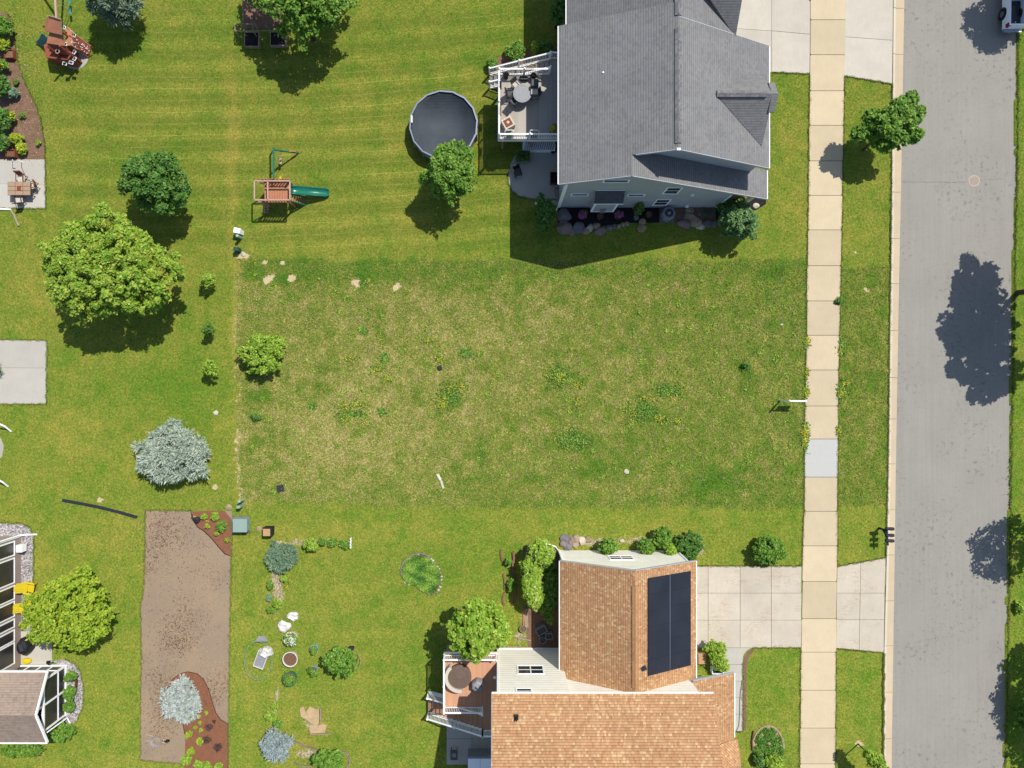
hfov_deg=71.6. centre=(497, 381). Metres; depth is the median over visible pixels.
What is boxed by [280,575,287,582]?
garden plant
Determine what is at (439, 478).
folded cardboard
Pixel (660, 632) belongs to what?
solar module
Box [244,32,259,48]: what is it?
raised bed
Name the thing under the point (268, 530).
cube planter
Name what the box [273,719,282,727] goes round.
garden plant
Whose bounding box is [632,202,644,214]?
climbing shrub
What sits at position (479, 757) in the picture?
storage shed
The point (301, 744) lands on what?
garden edging
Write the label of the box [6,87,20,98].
bed plant
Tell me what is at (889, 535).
mailbox
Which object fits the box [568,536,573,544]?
boulder
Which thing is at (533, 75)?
plant pot
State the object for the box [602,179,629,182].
window
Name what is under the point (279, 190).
play set
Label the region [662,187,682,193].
window
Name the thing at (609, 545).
foundation shrub
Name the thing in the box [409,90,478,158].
pool
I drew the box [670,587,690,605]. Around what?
solar module
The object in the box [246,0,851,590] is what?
clover patch
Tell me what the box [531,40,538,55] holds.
yellow shrub
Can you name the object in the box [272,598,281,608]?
garden plant
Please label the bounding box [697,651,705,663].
wicker basket
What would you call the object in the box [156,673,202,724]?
blue spruce
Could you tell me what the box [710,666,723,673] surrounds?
planter box
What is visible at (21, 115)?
bed plant
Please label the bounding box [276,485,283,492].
paver
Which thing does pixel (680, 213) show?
mulch bed
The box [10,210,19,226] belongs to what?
driftwood
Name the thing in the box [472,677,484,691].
covered grill
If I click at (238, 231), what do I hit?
utility pedestal
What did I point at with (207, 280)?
sapling
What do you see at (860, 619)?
driveway apron joint
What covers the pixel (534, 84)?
grill
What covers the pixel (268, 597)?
garden plant
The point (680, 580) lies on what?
solar module
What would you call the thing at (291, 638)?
garden tub
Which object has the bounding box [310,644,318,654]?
plant pot
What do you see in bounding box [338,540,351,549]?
garden plant
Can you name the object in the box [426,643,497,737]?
deck
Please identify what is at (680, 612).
solar module
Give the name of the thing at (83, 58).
play pad
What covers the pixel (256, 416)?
garden plant
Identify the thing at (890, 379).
kerb
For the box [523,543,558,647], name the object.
mulch bed
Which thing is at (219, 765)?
seedling
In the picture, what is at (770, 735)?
ground cover
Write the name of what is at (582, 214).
flowering plant
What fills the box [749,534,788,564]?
rounded shrub
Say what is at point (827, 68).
sidewalk
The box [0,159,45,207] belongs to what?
patio
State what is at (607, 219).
mulch bed
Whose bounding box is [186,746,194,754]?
seedling
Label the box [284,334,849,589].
wildflower patch
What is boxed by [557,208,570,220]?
boulder
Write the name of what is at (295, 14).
broadleaf tree
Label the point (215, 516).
seedling
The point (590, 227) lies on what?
boulder
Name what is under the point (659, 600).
solar module
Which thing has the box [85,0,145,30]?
spruce
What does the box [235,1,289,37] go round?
garden trellis
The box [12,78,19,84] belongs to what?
bed plant
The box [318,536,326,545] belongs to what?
garden plant
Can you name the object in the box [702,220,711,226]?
boulder
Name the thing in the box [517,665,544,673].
window
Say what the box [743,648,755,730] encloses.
edging
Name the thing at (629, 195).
window
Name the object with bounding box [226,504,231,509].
boulder
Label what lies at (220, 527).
seedling
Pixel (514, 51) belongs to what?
hosta shrub
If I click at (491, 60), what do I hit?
hosta shrub
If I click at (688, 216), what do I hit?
boulder
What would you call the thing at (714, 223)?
boulder
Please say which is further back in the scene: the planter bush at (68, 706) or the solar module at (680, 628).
the planter bush at (68, 706)
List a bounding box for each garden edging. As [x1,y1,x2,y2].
[169,671,227,723]
[190,511,230,555]
[293,740,318,750]
[294,762,312,766]
[341,750,350,767]
[400,553,430,574]
[511,551,516,603]
[751,730,753,750]
[753,725,784,747]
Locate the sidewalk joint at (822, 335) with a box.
[800,90,842,763]
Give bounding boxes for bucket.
[520,625,525,632]
[539,636,545,643]
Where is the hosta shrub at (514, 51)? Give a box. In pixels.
[504,39,525,60]
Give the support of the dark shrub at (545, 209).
on the ground at (114, 108)
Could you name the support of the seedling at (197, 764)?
on the mulch bed at (217, 733)
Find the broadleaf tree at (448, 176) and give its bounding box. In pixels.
[417,138,477,206]
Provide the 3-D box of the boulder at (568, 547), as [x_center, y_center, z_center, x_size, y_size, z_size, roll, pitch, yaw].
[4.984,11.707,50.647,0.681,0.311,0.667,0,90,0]
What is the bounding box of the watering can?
[191,517,200,522]
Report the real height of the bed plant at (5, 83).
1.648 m
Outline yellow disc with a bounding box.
[21,658,31,663]
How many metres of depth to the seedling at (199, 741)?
50.37 m
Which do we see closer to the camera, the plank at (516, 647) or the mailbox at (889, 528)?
the mailbox at (889, 528)
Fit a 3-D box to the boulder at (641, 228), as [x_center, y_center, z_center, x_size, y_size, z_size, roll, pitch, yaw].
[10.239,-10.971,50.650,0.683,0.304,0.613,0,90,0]
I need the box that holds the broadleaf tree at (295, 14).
[246,0,359,50]
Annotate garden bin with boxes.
[253,648,267,669]
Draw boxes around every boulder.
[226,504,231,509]
[556,220,571,234]
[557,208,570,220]
[560,534,569,542]
[560,541,566,546]
[563,543,572,550]
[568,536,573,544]
[572,222,584,233]
[573,534,579,542]
[579,536,585,545]
[582,227,589,234]
[585,537,591,542]
[586,224,592,231]
[592,223,599,229]
[594,226,605,235]
[605,225,612,230]
[637,224,645,232]
[639,218,645,224]
[677,218,690,228]
[683,212,694,219]
[685,207,693,212]
[688,216,701,226]
[696,224,704,229]
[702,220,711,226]
[711,220,716,227]
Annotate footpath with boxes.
[724,648,749,730]
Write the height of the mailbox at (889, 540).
0.220 m
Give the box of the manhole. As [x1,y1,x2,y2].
[969,175,979,185]
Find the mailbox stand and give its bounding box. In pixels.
[878,527,888,545]
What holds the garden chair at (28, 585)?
on the gravel bed at (6, 529)
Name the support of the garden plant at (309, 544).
on the ground at (114, 108)
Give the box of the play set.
[254,148,328,213]
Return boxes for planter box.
[4,49,16,59]
[5,149,17,157]
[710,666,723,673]
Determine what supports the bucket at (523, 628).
on the ground at (114, 108)
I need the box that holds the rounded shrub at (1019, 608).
[1015,600,1023,614]
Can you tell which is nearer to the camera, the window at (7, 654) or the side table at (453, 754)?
the window at (7, 654)
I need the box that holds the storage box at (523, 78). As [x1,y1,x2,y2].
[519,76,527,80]
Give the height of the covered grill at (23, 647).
1.040 m
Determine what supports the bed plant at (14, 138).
on the mulch bed at (26, 103)
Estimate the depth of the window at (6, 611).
49.17 m
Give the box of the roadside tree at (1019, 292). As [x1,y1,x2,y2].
[1015,289,1023,295]
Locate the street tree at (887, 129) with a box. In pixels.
[849,90,926,154]
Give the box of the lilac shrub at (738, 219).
[717,196,759,241]
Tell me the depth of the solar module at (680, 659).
46.01 m
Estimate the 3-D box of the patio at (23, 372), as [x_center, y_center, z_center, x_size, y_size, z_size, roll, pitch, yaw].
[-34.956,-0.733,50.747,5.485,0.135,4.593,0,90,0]
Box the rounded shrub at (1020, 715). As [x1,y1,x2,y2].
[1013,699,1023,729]
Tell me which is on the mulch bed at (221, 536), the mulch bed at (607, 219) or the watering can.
the watering can
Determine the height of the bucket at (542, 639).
0.410 m
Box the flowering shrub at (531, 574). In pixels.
[519,554,545,611]
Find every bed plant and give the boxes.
[0,15,14,36]
[0,37,10,50]
[0,58,9,70]
[0,74,10,96]
[0,107,13,133]
[0,134,9,151]
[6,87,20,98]
[6,110,16,120]
[9,133,24,143]
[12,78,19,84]
[15,142,26,154]
[18,112,25,117]
[34,139,40,145]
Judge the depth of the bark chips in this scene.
50.67 m
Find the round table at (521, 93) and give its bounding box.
[513,84,530,102]
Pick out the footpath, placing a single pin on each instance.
(734, 656)
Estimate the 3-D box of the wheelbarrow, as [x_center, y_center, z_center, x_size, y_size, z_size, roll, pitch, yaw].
[-24.172,25.405,50.438,1.627,0.547,0.786,11,90,0]
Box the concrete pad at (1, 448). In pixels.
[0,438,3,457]
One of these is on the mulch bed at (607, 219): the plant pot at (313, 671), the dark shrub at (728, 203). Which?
the dark shrub at (728, 203)
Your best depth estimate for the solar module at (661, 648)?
45.13 m
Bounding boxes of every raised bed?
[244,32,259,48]
[270,31,286,47]
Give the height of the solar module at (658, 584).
0.889 m
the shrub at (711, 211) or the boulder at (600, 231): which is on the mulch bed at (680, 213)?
the shrub at (711, 211)
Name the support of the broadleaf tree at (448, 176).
on the ground at (114, 108)
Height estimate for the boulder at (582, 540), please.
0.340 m
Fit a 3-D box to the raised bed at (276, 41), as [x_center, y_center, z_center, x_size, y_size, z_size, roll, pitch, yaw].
[-15.624,-24.366,50.539,1.100,0.350,1.000,0,90,0]
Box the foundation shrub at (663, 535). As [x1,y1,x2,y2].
[651,525,673,548]
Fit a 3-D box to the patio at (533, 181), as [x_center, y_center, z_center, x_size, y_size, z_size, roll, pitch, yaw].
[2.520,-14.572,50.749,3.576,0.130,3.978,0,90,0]
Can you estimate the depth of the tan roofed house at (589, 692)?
44.47 m
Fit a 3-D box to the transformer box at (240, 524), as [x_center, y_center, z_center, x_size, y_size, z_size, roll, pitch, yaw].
[-18.314,10.179,50.324,1.336,0.820,1.200,0,90,0]
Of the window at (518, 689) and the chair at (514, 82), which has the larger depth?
the chair at (514, 82)
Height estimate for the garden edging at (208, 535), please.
0.060 m
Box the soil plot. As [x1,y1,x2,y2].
[140,510,231,766]
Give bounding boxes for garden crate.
[535,623,547,636]
[545,631,552,639]
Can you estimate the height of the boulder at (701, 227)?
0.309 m
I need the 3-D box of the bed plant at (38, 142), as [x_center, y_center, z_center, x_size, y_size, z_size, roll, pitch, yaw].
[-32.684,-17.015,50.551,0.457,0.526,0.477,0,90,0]
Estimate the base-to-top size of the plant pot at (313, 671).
0.687 m
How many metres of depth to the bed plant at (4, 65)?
50.03 m
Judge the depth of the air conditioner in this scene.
49.95 m
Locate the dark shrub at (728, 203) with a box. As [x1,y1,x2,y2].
[715,199,734,212]
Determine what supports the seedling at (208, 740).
on the mulch bed at (217, 733)
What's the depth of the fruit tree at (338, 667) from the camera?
48.97 m
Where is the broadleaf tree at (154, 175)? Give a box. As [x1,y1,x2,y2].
[116,149,192,215]
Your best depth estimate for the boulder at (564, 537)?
50.53 m
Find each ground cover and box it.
[753,727,783,767]
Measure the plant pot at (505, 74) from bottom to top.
0.360 m
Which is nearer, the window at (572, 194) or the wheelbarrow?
the window at (572, 194)
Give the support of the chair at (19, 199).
on the patio at (35, 172)
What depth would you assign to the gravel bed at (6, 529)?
50.70 m
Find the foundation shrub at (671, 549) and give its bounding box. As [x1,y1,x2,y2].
[663,543,677,555]
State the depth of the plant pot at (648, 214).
50.43 m
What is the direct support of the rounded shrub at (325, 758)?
on the ground at (114, 108)
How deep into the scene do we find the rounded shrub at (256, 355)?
49.12 m
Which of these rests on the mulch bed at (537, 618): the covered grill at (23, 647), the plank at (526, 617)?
the plank at (526, 617)
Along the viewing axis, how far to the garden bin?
50.39 m
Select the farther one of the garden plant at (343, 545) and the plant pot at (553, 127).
the garden plant at (343, 545)
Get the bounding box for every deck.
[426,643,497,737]
[488,51,557,148]
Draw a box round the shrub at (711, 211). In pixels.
[702,207,715,216]
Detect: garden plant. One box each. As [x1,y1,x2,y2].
[250,413,261,420]
[263,711,278,721]
[266,594,271,601]
[266,607,276,613]
[267,580,273,589]
[270,702,278,709]
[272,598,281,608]
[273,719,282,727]
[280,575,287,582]
[302,537,318,550]
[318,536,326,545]
[327,538,337,547]
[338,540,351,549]
[742,361,749,367]
[835,298,842,303]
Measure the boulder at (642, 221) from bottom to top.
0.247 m
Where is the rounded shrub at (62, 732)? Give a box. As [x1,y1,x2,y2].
[46,721,75,742]
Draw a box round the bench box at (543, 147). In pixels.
[522,142,554,151]
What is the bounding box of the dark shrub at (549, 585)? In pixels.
[539,558,558,624]
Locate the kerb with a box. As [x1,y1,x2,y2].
[882,0,895,760]
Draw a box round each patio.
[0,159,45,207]
[0,340,46,403]
[21,631,51,663]
[447,720,490,764]
[508,150,557,204]
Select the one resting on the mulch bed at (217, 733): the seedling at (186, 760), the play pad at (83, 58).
the seedling at (186, 760)
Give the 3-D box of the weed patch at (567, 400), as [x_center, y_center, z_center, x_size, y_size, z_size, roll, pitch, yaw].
[1.765,0.501,50.659,39.297,0.170,16.823,0,90,0]
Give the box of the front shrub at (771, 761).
[764,755,784,767]
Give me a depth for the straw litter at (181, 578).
50.68 m
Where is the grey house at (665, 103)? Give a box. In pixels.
[556,0,777,212]
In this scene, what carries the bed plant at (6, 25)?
on the mulch bed at (26, 103)
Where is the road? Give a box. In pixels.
[891,0,1015,767]
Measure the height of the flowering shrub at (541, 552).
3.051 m
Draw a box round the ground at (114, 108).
[0,0,1023,767]
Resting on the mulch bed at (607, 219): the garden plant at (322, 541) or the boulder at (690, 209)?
the boulder at (690, 209)
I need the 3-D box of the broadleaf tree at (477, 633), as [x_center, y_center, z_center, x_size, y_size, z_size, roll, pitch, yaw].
[-1.397,16.048,47.676,4.359,6.280,3.926,-32,90,0]
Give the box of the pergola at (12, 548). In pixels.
[0,534,36,669]
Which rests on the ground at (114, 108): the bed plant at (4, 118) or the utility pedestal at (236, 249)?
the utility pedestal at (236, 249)
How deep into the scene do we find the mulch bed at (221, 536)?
50.69 m
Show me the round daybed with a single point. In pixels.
(458, 678)
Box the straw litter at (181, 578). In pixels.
[121,499,252,690]
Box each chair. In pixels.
[12,195,26,204]
[13,170,26,181]
[13,581,38,594]
[13,602,29,613]
[30,179,40,190]
[504,87,513,96]
[508,96,517,107]
[510,75,520,87]
[513,164,521,177]
[531,86,541,100]
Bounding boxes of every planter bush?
[62,685,76,700]
[62,701,75,712]
[63,670,77,681]
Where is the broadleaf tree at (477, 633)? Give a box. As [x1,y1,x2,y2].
[445,596,511,664]
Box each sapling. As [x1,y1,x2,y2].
[199,272,215,287]
[201,323,215,335]
[201,359,218,376]
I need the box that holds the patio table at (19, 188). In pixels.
[8,182,35,196]
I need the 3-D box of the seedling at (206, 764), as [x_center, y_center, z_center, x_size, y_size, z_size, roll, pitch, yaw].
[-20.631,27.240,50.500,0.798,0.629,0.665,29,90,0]
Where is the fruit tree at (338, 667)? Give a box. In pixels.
[321,644,357,678]
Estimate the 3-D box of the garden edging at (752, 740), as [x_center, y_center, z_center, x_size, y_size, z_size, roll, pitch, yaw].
[18.142,25.587,50.654,0.152,0.120,1.403,3,90,0]
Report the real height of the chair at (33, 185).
0.950 m
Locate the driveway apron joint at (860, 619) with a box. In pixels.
[837,568,883,632]
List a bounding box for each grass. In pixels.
[236,257,890,510]
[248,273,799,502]
[798,33,1020,767]
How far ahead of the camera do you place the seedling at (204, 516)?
50.39 m
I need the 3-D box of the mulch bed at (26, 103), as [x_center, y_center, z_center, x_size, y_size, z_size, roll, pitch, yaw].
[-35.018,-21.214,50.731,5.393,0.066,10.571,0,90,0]
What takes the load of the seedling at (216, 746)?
on the mulch bed at (217, 733)
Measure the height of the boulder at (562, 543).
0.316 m
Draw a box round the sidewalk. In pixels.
[800,0,845,767]
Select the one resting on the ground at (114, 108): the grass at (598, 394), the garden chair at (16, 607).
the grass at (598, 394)
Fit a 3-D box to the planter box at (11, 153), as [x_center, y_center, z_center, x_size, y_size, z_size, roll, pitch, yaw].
[-34.582,-16.228,50.514,0.650,0.400,0.500,0,90,0]
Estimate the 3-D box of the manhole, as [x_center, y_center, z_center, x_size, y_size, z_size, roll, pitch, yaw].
[34.054,-14.393,50.773,0.800,0.014,0.800,0,90,0]
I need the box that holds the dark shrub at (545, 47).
[538,41,553,53]
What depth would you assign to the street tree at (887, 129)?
47.10 m
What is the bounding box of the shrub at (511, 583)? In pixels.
[507,578,516,592]
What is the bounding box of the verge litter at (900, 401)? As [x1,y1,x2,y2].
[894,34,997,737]
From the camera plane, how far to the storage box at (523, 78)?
47.91 m
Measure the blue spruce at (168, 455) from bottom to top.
2.744 m
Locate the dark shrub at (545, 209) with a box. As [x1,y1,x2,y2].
[532,193,557,234]
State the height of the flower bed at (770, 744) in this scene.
0.060 m
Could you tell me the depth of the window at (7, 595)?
49.26 m
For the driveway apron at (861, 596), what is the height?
0.136 m
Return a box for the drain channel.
[62,499,137,517]
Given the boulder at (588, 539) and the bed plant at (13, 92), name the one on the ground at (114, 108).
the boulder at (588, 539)
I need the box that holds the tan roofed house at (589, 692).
[491,544,740,767]
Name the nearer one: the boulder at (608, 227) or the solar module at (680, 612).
the solar module at (680, 612)
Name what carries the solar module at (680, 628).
on the tan roofed house at (589, 692)
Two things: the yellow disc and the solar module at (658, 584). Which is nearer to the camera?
the solar module at (658, 584)
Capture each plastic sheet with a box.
[259,646,273,657]
[278,620,290,632]
[287,612,297,621]
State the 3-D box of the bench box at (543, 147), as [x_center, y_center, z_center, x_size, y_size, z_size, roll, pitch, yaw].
[2.900,-16.691,50.444,2.300,0.540,0.600,0,90,0]
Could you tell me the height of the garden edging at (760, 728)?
0.060 m
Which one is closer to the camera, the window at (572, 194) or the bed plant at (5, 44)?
the window at (572, 194)
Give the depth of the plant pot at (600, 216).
50.43 m
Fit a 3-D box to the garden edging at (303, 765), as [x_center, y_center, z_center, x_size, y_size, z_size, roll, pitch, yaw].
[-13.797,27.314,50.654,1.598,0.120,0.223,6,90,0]
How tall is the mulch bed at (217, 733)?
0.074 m
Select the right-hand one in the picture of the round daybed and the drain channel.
the round daybed
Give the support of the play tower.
on the ground at (114, 108)
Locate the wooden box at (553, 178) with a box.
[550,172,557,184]
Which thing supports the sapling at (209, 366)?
on the ground at (114, 108)
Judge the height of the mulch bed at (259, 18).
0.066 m
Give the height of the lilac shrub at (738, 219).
3.233 m
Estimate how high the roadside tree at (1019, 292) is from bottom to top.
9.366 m
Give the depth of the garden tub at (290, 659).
50.28 m
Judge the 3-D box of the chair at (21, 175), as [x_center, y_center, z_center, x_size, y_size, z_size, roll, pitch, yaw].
[-33.769,-14.497,50.239,0.530,0.950,0.660,0,90,0]
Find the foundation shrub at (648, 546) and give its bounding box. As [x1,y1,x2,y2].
[636,537,655,554]
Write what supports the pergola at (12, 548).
on the ground at (114, 108)
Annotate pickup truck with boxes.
[998,0,1023,32]
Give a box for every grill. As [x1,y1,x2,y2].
[16,636,35,654]
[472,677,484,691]
[530,79,538,98]
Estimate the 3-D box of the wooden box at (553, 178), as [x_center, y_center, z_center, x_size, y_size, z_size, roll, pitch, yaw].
[3.965,-14.477,50.489,0.500,0.450,0.800,0,90,0]
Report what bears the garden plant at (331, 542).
on the ground at (114, 108)
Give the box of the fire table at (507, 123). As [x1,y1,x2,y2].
[501,116,514,131]
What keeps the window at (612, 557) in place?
in the tan roofed house at (589, 692)
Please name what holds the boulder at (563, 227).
on the ground at (114, 108)
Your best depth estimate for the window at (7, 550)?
49.26 m
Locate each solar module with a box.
[648,574,669,593]
[648,591,669,610]
[648,607,669,626]
[648,623,669,642]
[648,639,669,659]
[648,655,669,675]
[670,571,690,589]
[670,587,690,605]
[670,602,690,621]
[670,618,690,637]
[670,634,690,653]
[670,650,690,669]
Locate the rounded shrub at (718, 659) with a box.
[702,639,729,672]
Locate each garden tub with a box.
[282,631,298,645]
[282,651,297,666]
[282,671,296,686]
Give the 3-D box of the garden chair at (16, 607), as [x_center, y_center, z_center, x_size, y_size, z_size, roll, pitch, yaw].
[-33.528,15.982,50.239,1.141,0.950,0.880,10,90,0]
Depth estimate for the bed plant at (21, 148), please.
50.11 m
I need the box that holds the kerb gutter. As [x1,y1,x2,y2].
[886,0,903,767]
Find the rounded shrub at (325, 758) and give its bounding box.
[311,748,343,767]
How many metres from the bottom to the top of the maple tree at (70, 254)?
6.704 m
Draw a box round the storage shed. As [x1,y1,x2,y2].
[468,748,490,767]
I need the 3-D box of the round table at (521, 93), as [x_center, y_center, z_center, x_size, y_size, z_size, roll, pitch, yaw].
[1.622,-19.311,47.849,1.240,0.730,1.240,0,90,0]
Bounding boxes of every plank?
[506,646,529,647]
[524,608,527,627]
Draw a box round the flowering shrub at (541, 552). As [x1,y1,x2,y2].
[526,537,555,566]
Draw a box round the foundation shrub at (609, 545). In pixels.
[598,537,619,554]
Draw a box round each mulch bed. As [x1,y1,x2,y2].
[0,12,44,158]
[172,672,227,767]
[192,511,231,554]
[242,0,281,28]
[488,45,557,69]
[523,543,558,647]
[558,198,765,226]
[673,207,715,222]
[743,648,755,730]
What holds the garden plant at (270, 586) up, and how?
on the ground at (114, 108)
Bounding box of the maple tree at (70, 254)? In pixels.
[36,201,186,322]
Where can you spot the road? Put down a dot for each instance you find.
(953, 422)
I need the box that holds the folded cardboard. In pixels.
[436,473,443,488]
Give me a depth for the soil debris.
50.68 m
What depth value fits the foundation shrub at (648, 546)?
49.39 m
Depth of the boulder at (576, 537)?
50.53 m
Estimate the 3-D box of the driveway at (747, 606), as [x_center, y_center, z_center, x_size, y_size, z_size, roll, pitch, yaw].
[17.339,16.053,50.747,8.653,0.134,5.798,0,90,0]
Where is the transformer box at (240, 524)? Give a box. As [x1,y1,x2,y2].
[232,516,249,532]
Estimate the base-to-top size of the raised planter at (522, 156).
0.790 m
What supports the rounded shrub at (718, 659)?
on the ground at (114, 108)
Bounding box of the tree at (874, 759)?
[857,743,888,767]
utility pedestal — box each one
[233,227,243,234]
[233,247,240,251]
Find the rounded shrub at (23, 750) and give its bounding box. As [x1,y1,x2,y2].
[0,744,45,758]
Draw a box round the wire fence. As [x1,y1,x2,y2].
[244,636,271,679]
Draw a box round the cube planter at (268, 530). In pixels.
[263,526,273,535]
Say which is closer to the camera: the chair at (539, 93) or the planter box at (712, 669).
the chair at (539, 93)
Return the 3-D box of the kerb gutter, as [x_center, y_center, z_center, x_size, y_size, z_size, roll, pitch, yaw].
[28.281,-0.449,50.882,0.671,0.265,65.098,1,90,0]
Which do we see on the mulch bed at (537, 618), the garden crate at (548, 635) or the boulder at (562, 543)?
the garden crate at (548, 635)
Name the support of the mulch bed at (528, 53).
on the ground at (114, 108)
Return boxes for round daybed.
[445,663,470,692]
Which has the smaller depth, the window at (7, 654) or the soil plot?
the window at (7, 654)
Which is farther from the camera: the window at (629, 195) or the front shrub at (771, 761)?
the front shrub at (771, 761)
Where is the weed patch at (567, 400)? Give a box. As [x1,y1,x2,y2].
[249,271,797,506]
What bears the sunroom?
on the ground at (114, 108)
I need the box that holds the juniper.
[264,539,298,574]
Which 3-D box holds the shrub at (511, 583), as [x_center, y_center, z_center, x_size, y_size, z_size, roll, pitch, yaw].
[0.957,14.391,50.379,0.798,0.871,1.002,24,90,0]
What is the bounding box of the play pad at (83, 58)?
[67,51,88,68]
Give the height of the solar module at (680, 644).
0.889 m
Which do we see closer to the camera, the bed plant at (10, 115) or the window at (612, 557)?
the window at (612, 557)
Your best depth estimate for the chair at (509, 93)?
47.75 m
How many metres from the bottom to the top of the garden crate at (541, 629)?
0.500 m
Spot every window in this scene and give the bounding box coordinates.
[0,541,14,560]
[0,557,14,588]
[0,585,14,605]
[0,600,14,622]
[0,618,14,633]
[0,629,14,648]
[0,642,14,669]
[515,687,532,691]
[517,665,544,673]
[570,193,588,195]
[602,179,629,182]
[607,555,634,559]
[626,194,645,196]
[652,199,671,205]
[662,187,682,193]
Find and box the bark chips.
[0,2,52,168]
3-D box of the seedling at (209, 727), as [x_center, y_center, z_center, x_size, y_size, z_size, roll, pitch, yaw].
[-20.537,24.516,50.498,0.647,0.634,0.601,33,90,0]
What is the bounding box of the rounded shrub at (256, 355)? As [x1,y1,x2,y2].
[235,333,287,375]
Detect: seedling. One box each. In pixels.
[181,754,191,765]
[184,730,192,739]
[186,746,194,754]
[192,760,202,767]
[196,737,203,745]
[200,513,207,520]
[202,736,211,743]
[202,761,211,767]
[204,724,213,730]
[210,512,219,521]
[213,743,222,752]
[214,762,222,767]
[215,520,226,532]
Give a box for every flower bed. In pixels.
[401,554,441,592]
[753,727,783,765]
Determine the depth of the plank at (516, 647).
50.60 m
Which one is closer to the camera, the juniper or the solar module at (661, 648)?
the solar module at (661, 648)
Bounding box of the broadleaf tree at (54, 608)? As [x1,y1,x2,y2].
[17,563,115,652]
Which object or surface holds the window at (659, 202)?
in the grey house at (665, 103)
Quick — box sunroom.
[0,664,69,743]
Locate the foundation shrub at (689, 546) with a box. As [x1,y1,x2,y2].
[671,529,702,560]
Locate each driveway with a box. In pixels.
[697,566,801,647]
[736,0,809,73]
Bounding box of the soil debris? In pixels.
[108,498,258,757]
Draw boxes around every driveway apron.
[836,558,885,651]
[844,0,892,82]
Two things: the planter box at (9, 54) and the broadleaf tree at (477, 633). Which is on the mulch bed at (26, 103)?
the planter box at (9, 54)
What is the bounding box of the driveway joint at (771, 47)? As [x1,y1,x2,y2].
[748,29,801,71]
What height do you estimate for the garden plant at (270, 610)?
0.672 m
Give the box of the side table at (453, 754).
[450,747,457,759]
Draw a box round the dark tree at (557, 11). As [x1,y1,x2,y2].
[549,0,564,28]
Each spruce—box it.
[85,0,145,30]
[130,417,211,486]
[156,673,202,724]
[258,726,294,762]
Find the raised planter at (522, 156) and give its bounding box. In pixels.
[515,150,530,162]
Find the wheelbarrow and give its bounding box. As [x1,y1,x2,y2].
[146,734,169,746]
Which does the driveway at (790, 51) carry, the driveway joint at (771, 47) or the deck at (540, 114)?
the driveway joint at (771, 47)
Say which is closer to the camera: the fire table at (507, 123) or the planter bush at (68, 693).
the fire table at (507, 123)
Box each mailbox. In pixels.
[885,527,894,530]
[885,534,894,536]
[885,539,894,542]
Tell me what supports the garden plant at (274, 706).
on the ground at (114, 108)
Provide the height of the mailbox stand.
1.060 m
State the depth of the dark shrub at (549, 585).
49.14 m
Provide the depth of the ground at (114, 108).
50.71 m
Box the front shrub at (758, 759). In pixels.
[753,753,764,767]
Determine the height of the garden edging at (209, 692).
0.060 m
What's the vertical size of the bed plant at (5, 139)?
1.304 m
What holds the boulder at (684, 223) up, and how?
on the mulch bed at (607, 219)
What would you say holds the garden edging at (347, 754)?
on the ground at (114, 108)
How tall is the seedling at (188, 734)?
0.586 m
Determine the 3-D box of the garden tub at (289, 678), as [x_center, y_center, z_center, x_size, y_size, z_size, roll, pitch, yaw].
[-14.733,21.047,50.243,1.073,0.942,1.036,25,90,0]
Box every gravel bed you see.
[0,523,33,630]
[53,659,83,723]
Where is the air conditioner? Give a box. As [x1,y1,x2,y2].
[659,206,675,222]
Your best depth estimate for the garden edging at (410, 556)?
50.59 m
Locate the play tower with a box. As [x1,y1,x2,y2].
[35,0,91,66]
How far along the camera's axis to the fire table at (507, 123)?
47.61 m
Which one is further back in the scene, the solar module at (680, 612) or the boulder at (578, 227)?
the boulder at (578, 227)
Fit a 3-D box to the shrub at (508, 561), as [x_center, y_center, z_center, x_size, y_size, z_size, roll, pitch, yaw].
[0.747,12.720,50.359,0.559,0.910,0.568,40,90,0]
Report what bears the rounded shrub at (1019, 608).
on the ground at (114, 108)
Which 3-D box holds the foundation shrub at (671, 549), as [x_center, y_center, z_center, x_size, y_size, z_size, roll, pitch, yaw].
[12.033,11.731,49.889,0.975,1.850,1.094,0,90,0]
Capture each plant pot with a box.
[307,665,317,677]
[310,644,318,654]
[503,71,508,78]
[530,73,536,78]
[549,124,556,132]
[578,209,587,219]
[597,213,603,219]
[614,210,623,219]
[645,211,652,217]
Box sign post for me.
[779,400,806,401]
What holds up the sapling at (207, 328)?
on the ground at (114, 108)
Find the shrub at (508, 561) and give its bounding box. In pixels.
[504,557,512,566]
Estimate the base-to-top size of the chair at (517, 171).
0.950 m
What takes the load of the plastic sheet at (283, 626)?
on the ground at (114, 108)
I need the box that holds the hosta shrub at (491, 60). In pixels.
[485,55,497,68]
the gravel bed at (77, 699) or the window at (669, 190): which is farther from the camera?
the gravel bed at (77, 699)
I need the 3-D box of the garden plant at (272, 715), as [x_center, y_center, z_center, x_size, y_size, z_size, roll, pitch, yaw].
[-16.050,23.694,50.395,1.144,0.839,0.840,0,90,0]
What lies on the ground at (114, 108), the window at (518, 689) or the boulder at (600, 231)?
the boulder at (600, 231)

